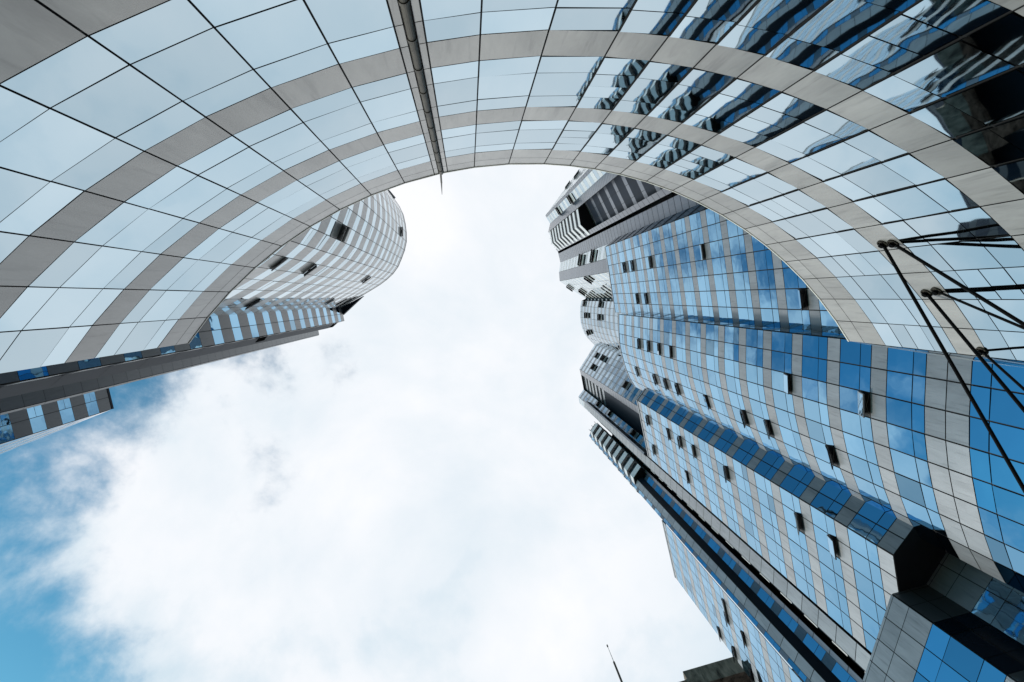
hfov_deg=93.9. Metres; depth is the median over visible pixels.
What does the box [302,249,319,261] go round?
window
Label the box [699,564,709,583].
window
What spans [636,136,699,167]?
window
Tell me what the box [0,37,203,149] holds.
window
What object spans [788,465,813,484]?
window
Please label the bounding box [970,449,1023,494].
window
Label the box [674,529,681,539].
window
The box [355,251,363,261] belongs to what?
window
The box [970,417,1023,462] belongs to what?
window
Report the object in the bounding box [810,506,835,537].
window
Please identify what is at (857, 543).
window
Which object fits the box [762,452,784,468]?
window
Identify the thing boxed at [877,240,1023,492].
tie rod
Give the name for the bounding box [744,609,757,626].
window
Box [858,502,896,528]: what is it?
window
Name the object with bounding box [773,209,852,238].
window
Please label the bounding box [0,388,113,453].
side block
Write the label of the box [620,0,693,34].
window
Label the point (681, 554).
window
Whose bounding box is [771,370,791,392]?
window
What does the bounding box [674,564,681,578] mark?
window
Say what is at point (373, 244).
window
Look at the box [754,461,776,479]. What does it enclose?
window
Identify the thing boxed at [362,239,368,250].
window
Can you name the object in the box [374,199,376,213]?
window
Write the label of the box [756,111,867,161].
window
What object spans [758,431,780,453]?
window
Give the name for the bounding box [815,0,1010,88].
window
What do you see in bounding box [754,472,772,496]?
window
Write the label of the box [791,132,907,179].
window
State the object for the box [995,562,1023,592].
window
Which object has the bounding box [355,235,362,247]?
window
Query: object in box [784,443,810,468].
window
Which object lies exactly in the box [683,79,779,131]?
window
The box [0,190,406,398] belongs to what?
rounded tower
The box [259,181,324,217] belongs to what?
window
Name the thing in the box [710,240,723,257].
window
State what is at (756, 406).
window
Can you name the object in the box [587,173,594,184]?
window
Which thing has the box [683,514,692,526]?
window
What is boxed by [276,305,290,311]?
window
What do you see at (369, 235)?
window
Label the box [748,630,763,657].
window
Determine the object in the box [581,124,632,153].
window
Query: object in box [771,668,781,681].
window
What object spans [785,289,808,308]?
window
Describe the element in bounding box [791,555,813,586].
window
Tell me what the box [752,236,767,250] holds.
window
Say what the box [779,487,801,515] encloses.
window
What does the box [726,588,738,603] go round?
window
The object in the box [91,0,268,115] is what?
window
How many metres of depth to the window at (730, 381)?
41.35 m
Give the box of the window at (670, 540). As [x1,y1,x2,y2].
[667,534,675,550]
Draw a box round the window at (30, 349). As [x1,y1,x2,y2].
[0,326,90,372]
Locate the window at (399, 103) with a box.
[353,74,418,131]
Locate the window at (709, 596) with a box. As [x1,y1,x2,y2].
[704,586,714,605]
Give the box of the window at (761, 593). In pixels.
[757,588,773,608]
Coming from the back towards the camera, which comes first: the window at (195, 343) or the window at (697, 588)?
the window at (697, 588)
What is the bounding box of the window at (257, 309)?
[247,306,265,313]
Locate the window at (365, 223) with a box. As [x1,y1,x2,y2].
[360,221,367,234]
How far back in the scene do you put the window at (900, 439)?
24.99 m
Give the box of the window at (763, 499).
[757,488,775,512]
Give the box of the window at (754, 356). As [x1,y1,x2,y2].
[746,346,762,366]
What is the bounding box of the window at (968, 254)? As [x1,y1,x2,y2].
[909,237,1023,270]
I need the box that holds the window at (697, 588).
[693,580,703,600]
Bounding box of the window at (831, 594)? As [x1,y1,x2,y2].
[823,580,848,615]
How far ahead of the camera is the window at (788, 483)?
35.44 m
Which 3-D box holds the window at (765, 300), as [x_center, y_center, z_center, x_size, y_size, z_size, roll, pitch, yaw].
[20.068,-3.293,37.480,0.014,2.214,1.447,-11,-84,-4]
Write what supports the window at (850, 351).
in the glass tower at (794, 436)
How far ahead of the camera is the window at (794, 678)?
41.37 m
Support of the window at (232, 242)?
in the curved building at (174, 172)
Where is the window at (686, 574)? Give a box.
[682,567,690,583]
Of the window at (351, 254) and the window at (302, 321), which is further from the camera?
the window at (302, 321)
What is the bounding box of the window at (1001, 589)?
[986,577,1023,609]
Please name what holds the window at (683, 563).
in the wing
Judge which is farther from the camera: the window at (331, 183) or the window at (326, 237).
the window at (326, 237)
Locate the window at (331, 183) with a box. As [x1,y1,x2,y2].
[299,161,359,198]
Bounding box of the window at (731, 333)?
[725,326,738,343]
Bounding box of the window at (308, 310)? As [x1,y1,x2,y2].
[307,309,312,317]
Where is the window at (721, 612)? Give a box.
[717,602,729,624]
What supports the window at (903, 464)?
in the glass tower at (794, 436)
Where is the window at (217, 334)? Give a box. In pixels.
[212,330,223,343]
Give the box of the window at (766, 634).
[764,631,779,651]
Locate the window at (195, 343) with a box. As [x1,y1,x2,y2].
[190,333,201,348]
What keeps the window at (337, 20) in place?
in the curved building at (174, 172)
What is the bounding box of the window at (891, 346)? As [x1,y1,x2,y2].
[891,346,977,357]
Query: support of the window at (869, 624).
in the glass tower at (794, 436)
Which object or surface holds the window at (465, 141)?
in the curved building at (174, 172)
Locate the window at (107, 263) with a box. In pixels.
[30,243,158,288]
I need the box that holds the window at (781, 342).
[772,332,791,352]
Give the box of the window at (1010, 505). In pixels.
[973,479,1023,524]
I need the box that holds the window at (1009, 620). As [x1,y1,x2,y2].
[972,590,1023,644]
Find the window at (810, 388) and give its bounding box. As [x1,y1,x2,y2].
[802,378,826,403]
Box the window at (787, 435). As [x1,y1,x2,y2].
[779,426,803,450]
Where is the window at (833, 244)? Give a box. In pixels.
[797,230,876,256]
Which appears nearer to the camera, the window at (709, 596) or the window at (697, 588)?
the window at (709, 596)
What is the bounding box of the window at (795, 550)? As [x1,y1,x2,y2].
[788,538,810,568]
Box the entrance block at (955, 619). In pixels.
[863,552,1023,681]
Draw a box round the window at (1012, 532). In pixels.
[978,507,1023,551]
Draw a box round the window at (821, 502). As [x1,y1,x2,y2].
[811,493,842,517]
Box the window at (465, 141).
[442,125,475,157]
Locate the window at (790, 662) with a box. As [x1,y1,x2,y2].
[787,658,806,681]
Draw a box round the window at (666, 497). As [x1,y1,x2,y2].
[663,494,671,504]
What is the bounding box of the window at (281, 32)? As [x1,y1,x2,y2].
[191,0,337,86]
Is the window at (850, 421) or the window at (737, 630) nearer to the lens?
the window at (850, 421)
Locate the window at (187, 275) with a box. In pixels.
[151,258,229,290]
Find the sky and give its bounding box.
[0,165,791,681]
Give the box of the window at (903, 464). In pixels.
[890,449,931,486]
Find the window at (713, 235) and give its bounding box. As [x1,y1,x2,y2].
[707,223,721,241]
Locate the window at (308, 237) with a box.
[300,228,316,245]
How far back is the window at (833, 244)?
15.18 m
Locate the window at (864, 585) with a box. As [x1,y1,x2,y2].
[854,570,885,609]
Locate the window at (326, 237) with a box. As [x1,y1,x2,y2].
[315,234,329,249]
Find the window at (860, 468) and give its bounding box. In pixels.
[848,454,883,487]
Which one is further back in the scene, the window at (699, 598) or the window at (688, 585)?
the window at (688, 585)
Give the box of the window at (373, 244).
[369,242,375,253]
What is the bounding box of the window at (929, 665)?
[917,649,967,681]
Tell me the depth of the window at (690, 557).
60.46 m
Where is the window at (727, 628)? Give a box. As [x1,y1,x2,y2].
[720,614,732,637]
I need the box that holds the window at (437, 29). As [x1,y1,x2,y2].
[421,0,480,41]
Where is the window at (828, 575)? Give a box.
[819,562,845,596]
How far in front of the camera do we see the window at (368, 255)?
54.74 m
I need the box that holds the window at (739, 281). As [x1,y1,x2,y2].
[733,272,749,289]
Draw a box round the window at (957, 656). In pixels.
[925,625,1005,681]
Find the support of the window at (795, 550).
in the glass tower at (794, 436)
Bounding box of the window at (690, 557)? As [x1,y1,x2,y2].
[686,549,695,566]
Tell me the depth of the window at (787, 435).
35.10 m
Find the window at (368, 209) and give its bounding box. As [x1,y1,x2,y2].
[365,207,370,221]
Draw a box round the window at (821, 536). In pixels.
[813,525,839,557]
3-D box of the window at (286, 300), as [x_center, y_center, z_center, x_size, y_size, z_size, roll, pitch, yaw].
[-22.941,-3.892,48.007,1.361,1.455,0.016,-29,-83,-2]
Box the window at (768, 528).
[762,519,780,545]
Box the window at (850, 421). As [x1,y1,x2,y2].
[840,410,872,440]
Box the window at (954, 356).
[954,356,1022,365]
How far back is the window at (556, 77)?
10.55 m
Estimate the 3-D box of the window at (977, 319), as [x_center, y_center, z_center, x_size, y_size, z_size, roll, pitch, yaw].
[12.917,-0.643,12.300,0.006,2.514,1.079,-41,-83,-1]
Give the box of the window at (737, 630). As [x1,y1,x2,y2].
[733,622,746,645]
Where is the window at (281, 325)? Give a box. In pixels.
[278,322,285,332]
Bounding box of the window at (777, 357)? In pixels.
[771,351,791,373]
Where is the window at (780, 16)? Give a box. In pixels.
[718,0,828,53]
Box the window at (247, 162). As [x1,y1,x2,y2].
[178,136,281,193]
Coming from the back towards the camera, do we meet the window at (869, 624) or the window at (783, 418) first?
the window at (783, 418)
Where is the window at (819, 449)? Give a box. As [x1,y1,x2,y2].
[810,438,839,466]
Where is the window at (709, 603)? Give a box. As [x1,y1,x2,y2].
[706,597,716,616]
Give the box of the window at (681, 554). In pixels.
[678,547,686,563]
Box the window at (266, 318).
[262,312,270,322]
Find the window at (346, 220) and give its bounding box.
[343,209,351,225]
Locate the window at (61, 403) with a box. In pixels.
[57,398,70,409]
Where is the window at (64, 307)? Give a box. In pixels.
[0,287,121,331]
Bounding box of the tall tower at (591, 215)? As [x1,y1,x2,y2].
[545,168,903,681]
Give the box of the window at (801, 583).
[795,572,816,603]
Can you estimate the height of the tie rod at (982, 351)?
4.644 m
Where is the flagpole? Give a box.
[607,645,622,681]
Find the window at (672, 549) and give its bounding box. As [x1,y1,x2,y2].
[670,545,677,559]
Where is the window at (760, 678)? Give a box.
[756,669,765,681]
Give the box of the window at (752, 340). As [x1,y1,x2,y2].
[746,329,762,347]
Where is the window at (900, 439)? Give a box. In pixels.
[887,424,926,459]
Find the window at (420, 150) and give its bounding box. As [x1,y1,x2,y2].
[385,134,429,169]
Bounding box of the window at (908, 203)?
[853,180,978,222]
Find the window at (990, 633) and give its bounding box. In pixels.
[954,613,1023,663]
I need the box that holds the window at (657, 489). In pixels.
[655,485,662,494]
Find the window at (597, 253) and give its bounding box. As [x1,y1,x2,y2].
[595,247,599,260]
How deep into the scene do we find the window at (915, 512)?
25.48 m
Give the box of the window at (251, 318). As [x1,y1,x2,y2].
[247,313,256,324]
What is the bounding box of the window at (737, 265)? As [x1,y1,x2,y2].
[731,254,747,272]
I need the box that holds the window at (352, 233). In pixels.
[347,230,354,244]
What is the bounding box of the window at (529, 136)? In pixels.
[514,120,567,149]
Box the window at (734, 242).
[729,235,745,254]
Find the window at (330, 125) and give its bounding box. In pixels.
[292,88,375,148]
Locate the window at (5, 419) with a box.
[0,413,10,426]
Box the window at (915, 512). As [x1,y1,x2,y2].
[901,497,946,536]
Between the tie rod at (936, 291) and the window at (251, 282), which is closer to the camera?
the tie rod at (936, 291)
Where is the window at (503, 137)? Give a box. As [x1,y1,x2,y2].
[475,121,520,152]
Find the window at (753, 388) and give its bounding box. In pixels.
[747,382,765,402]
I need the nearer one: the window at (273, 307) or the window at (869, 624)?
the window at (869, 624)
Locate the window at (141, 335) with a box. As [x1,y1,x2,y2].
[95,320,176,357]
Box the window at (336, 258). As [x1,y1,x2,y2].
[327,256,340,266]
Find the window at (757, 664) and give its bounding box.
[754,657,768,681]
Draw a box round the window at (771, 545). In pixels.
[765,534,783,561]
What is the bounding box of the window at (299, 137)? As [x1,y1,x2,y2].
[234,110,327,169]
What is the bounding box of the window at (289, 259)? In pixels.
[271,257,291,269]
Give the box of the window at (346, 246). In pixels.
[337,244,349,256]
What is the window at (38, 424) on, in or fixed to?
in the side block at (19, 428)
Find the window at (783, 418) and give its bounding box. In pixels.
[775,408,798,432]
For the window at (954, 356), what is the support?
in the curved building at (174, 172)
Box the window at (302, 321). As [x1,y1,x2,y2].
[300,319,305,327]
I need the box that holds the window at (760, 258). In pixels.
[754,250,772,269]
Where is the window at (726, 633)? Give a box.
[722,625,734,648]
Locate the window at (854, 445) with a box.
[843,432,877,464]
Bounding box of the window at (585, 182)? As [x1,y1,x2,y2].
[583,178,589,188]
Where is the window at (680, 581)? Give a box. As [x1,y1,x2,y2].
[676,573,684,589]
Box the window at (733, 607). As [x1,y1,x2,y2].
[727,596,741,621]
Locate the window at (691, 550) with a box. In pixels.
[684,542,693,552]
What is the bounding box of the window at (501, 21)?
[481,0,556,33]
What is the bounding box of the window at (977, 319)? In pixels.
[954,300,1023,331]
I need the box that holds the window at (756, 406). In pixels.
[749,399,769,420]
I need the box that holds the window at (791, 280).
[783,268,805,287]
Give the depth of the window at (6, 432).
42.14 m
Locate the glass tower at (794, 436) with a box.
[605,204,1023,652]
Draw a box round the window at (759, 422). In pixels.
[753,415,774,437]
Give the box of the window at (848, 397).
[839,386,870,416]
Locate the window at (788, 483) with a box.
[780,475,806,496]
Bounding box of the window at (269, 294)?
[259,291,277,298]
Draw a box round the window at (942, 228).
[883,208,1008,246]
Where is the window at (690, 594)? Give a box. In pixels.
[687,587,695,604]
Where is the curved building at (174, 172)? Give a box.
[0,0,1023,372]
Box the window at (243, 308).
[230,307,245,314]
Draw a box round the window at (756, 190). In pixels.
[722,174,797,204]
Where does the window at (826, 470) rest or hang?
in the glass tower at (794, 436)
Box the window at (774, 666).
[768,654,784,681]
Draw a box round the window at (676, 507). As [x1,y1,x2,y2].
[673,503,681,514]
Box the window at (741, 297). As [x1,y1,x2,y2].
[736,290,751,307]
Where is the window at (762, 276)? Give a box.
[756,270,775,288]
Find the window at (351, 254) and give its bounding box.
[346,248,356,258]
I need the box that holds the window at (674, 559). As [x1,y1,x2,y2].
[672,554,679,569]
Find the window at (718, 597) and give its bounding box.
[715,591,726,611]
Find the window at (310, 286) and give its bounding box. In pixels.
[300,285,314,291]
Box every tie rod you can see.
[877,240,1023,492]
[886,240,1023,326]
[920,289,1023,412]
[930,287,1023,329]
[976,347,1023,390]
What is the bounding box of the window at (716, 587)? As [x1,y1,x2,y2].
[712,579,723,599]
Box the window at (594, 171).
[592,170,599,179]
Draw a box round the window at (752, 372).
[746,364,762,384]
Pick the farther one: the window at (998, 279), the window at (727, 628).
the window at (727, 628)
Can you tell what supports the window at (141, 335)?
in the curved building at (174, 172)
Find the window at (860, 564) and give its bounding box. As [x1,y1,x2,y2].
[851,550,882,588]
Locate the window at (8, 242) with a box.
[0,232,27,262]
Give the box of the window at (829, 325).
[820,311,842,333]
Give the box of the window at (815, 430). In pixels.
[806,419,833,446]
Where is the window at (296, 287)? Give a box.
[288,284,303,290]
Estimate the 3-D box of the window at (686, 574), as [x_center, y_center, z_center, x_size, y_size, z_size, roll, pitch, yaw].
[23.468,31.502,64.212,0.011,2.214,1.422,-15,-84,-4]
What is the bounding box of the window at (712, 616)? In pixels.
[708,607,719,628]
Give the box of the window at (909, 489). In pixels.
[895,474,937,511]
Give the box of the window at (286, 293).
[274,291,290,298]
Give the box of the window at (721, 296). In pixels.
[716,291,730,306]
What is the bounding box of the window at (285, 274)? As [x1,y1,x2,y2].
[272,272,292,280]
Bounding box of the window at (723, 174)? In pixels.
[694,158,766,190]
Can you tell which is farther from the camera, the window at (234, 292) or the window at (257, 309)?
the window at (257, 309)
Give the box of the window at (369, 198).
[368,196,370,208]
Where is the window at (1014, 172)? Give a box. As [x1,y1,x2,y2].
[993,161,1023,191]
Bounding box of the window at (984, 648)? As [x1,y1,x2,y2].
[935,618,1023,673]
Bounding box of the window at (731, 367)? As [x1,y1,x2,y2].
[724,359,738,377]
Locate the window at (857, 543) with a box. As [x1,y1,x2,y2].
[847,528,879,566]
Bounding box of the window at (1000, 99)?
[910,67,1023,137]
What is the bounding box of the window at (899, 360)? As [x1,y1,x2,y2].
[887,348,925,375]
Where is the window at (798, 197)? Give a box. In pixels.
[749,191,825,220]
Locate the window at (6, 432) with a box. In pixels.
[0,424,14,443]
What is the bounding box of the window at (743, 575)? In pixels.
[738,569,753,586]
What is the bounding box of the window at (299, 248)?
[286,244,305,257]
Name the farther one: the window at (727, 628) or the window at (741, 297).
the window at (727, 628)
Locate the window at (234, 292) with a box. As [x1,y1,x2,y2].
[225,289,242,298]
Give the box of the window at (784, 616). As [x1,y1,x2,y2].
[778,608,797,632]
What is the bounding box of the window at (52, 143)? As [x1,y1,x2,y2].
[0,87,142,189]
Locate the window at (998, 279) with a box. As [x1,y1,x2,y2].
[932,267,1023,298]
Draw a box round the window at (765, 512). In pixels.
[760,504,778,529]
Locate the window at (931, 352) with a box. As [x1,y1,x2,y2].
[931,352,1021,364]
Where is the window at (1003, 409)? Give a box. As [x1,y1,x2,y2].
[970,386,1023,427]
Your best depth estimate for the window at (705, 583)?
57.33 m
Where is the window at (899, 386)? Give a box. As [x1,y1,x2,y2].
[886,371,924,404]
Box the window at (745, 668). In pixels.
[741,659,754,681]
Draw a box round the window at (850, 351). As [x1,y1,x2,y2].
[840,339,870,366]
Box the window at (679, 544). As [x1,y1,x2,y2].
[675,536,683,552]
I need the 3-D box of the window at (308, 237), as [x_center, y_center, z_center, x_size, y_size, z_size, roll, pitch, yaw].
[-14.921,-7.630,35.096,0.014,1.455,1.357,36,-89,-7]
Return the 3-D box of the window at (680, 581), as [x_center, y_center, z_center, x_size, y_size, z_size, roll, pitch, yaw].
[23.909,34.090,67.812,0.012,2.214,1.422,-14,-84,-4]
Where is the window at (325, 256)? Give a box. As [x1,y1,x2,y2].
[315,253,330,264]
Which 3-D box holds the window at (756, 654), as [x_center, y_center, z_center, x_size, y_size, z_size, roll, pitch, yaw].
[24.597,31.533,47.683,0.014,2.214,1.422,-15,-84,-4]
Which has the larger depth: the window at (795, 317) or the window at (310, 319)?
the window at (310, 319)
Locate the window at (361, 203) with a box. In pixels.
[357,201,363,216]
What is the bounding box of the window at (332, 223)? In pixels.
[325,218,336,235]
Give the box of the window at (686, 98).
[648,69,734,121]
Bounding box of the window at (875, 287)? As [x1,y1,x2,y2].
[837,274,920,298]
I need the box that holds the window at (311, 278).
[302,275,317,283]
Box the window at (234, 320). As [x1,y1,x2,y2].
[229,314,239,327]
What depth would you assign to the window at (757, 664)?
47.88 m
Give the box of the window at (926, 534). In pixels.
[910,520,957,557]
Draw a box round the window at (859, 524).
[848,514,886,543]
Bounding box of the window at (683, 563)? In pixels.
[680,557,688,573]
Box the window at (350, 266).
[345,262,356,270]
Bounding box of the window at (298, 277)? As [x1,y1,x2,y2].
[288,274,303,282]
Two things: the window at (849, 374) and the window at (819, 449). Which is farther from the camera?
the window at (819, 449)
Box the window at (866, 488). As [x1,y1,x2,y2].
[853,475,890,508]
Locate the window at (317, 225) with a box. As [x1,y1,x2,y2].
[311,222,320,229]
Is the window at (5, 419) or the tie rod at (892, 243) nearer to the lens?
the tie rod at (892, 243)
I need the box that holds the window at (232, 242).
[185,229,260,263]
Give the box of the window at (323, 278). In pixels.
[314,277,326,284]
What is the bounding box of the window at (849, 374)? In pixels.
[840,363,869,391]
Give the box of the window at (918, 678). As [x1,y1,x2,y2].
[913,672,927,681]
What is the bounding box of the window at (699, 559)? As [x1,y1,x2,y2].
[697,556,706,568]
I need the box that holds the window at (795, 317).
[788,310,810,330]
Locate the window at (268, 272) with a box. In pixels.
[254,269,275,279]
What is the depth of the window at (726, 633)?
54.54 m
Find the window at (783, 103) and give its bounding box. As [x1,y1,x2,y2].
[719,93,824,145]
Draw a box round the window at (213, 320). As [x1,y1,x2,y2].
[208,316,220,329]
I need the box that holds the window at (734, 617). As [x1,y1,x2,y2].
[730,609,743,632]
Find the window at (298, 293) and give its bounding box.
[288,292,302,298]
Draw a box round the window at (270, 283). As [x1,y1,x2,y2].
[256,281,276,289]
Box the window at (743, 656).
[738,646,752,672]
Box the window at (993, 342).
[975,330,1023,360]
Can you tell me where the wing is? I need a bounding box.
[662,520,802,681]
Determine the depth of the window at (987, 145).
8.99 m
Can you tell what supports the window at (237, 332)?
in the rounded tower at (321, 275)
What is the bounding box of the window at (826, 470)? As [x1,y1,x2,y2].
[815,457,846,486]
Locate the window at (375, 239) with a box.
[373,230,379,242]
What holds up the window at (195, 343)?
in the rounded tower at (321, 275)
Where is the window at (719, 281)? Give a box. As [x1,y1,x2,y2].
[714,274,728,289]
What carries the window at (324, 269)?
in the rounded tower at (321, 275)
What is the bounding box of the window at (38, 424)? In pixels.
[30,415,46,432]
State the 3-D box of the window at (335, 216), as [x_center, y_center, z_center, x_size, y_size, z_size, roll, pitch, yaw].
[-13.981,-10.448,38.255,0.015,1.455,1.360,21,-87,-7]
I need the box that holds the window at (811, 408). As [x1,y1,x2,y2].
[803,398,829,425]
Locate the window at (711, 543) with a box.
[708,538,719,552]
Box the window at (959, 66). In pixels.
[864,14,1023,111]
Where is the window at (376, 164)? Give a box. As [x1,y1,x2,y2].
[341,145,396,182]
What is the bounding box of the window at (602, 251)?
[600,246,604,259]
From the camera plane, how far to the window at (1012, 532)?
21.18 m
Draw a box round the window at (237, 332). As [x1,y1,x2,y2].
[232,327,242,340]
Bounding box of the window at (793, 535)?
[785,521,807,551]
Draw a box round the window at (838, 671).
[831,662,855,681]
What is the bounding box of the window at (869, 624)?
[860,610,880,638]
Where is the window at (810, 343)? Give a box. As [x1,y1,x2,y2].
[802,335,826,358]
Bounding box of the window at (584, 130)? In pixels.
[553,121,600,150]
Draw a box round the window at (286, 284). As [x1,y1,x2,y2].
[273,283,291,290]
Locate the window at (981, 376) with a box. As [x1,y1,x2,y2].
[972,361,1023,392]
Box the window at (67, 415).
[60,407,74,423]
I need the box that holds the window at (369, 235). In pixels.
[367,226,373,238]
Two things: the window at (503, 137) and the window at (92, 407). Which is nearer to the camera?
the window at (503, 137)
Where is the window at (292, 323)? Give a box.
[290,320,295,329]
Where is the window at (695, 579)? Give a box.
[691,571,700,588]
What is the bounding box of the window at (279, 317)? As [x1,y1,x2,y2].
[276,311,282,321]
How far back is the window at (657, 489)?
74.26 m
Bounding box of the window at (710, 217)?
[705,209,719,225]
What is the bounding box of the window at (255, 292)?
[241,290,261,298]
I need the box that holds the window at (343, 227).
[337,225,345,240]
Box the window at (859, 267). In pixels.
[818,252,896,276]
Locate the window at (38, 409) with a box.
[27,405,42,418]
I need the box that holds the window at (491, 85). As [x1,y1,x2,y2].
[477,56,539,110]
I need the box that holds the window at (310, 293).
[299,292,314,298]
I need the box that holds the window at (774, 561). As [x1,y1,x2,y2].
[768,550,786,577]
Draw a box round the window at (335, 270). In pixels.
[325,269,338,276]
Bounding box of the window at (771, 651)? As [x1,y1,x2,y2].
[765,640,782,669]
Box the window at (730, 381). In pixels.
[726,375,741,394]
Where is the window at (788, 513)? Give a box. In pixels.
[782,504,804,532]
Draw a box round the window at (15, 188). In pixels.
[0,168,82,234]
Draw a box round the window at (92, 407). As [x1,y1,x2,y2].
[86,401,98,415]
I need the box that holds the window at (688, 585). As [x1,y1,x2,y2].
[684,576,693,594]
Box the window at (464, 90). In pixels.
[432,61,477,116]
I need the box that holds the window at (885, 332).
[872,323,955,352]
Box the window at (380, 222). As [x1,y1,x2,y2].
[378,218,381,230]
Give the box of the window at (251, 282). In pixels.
[236,279,259,288]
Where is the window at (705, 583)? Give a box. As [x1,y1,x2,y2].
[701,575,711,593]
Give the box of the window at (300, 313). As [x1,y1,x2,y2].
[298,310,303,318]
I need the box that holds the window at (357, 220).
[352,215,359,230]
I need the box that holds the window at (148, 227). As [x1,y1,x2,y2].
[76,203,197,253]
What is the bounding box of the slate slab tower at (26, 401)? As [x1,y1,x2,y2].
[0,331,318,414]
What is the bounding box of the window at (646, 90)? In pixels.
[613,62,691,113]
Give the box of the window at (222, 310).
[211,308,230,315]
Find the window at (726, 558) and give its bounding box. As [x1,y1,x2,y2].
[722,552,735,569]
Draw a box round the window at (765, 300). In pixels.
[758,290,777,307]
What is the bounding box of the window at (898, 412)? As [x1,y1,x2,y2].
[886,398,923,432]
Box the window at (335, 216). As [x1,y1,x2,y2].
[332,211,339,219]
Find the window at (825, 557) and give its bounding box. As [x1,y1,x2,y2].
[816,543,842,577]
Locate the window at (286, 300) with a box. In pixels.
[275,299,290,305]
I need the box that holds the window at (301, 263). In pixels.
[288,261,306,271]
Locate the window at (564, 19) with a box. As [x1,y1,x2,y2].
[550,0,634,29]
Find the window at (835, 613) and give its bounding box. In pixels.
[826,599,851,634]
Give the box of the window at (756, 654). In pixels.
[751,644,766,671]
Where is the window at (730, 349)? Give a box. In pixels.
[724,343,738,360]
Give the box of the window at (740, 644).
[736,635,749,659]
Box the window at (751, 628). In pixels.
[745,617,760,643]
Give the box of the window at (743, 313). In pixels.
[738,308,754,325]
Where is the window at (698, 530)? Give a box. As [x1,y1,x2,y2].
[695,525,705,538]
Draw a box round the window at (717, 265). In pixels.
[712,257,725,273]
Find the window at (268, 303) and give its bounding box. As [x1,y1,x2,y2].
[262,299,278,305]
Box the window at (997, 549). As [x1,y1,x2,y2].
[985,536,1023,574]
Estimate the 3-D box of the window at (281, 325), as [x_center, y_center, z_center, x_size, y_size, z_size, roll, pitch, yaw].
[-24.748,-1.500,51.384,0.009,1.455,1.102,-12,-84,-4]
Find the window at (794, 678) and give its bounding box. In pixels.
[788,666,801,681]
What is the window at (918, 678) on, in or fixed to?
in the entrance block at (955, 619)
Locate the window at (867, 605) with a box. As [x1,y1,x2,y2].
[857,590,884,624]
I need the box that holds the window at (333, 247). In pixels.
[327,240,340,253]
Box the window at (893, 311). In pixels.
[856,299,940,326]
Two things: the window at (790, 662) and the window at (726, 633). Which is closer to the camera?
the window at (790, 662)
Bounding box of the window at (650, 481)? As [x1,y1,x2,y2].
[647,477,653,485]
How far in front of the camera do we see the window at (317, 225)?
35.30 m
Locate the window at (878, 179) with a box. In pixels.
[823,155,944,200]
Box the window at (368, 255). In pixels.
[362,254,369,263]
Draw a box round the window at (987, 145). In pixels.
[953,118,1023,165]
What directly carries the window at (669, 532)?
in the wing
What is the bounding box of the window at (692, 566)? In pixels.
[689,560,698,578]
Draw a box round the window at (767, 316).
[761,309,779,327]
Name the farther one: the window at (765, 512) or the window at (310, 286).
the window at (310, 286)
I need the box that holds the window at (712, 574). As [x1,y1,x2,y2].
[710,572,721,584]
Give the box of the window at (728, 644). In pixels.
[725,638,737,660]
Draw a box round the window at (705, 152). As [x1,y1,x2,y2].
[665,146,733,178]
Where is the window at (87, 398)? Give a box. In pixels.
[83,392,95,402]
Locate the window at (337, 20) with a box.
[305,0,398,62]
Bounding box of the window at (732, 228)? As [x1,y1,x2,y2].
[727,220,742,236]
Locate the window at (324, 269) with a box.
[315,267,329,275]
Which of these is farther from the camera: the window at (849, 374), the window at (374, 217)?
the window at (374, 217)
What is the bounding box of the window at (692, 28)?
[670,0,756,41]
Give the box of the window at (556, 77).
[527,57,602,106]
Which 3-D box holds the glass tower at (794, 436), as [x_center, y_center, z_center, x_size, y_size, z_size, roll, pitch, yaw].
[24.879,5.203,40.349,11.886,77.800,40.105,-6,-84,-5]
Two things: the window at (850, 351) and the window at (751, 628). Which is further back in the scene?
the window at (751, 628)
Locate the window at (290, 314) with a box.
[287,311,293,319]
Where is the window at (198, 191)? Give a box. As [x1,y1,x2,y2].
[126,167,238,221]
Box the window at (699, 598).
[696,592,705,610]
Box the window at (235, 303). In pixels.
[224,299,246,307]
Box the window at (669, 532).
[665,525,673,540]
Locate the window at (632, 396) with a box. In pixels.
[628,393,634,400]
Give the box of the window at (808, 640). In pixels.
[803,633,825,659]
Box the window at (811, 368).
[802,356,826,381]
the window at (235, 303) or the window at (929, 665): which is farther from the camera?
the window at (235, 303)
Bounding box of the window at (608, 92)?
[577,58,647,108]
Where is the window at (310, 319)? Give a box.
[309,318,313,326]
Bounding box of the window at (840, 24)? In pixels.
[766,0,917,68]
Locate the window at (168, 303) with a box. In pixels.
[121,290,201,322]
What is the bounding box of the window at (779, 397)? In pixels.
[772,389,794,413]
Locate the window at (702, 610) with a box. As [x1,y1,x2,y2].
[698,602,707,620]
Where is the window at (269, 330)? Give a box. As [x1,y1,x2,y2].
[265,323,272,334]
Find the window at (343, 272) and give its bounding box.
[334,271,346,278]
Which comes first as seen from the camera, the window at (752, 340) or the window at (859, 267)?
the window at (859, 267)
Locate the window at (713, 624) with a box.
[711,619,721,638]
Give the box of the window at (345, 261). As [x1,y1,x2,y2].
[337,259,348,268]
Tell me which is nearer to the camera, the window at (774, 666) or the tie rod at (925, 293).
the tie rod at (925, 293)
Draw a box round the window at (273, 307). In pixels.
[262,306,278,312]
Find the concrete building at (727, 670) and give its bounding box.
[680,657,750,681]
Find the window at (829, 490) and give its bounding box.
[820,482,850,504]
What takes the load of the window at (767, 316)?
in the glass tower at (794, 436)
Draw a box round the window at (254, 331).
[250,325,258,337]
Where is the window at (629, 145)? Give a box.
[609,129,665,159]
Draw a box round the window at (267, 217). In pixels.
[221,203,291,239]
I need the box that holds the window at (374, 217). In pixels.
[372,213,376,226]

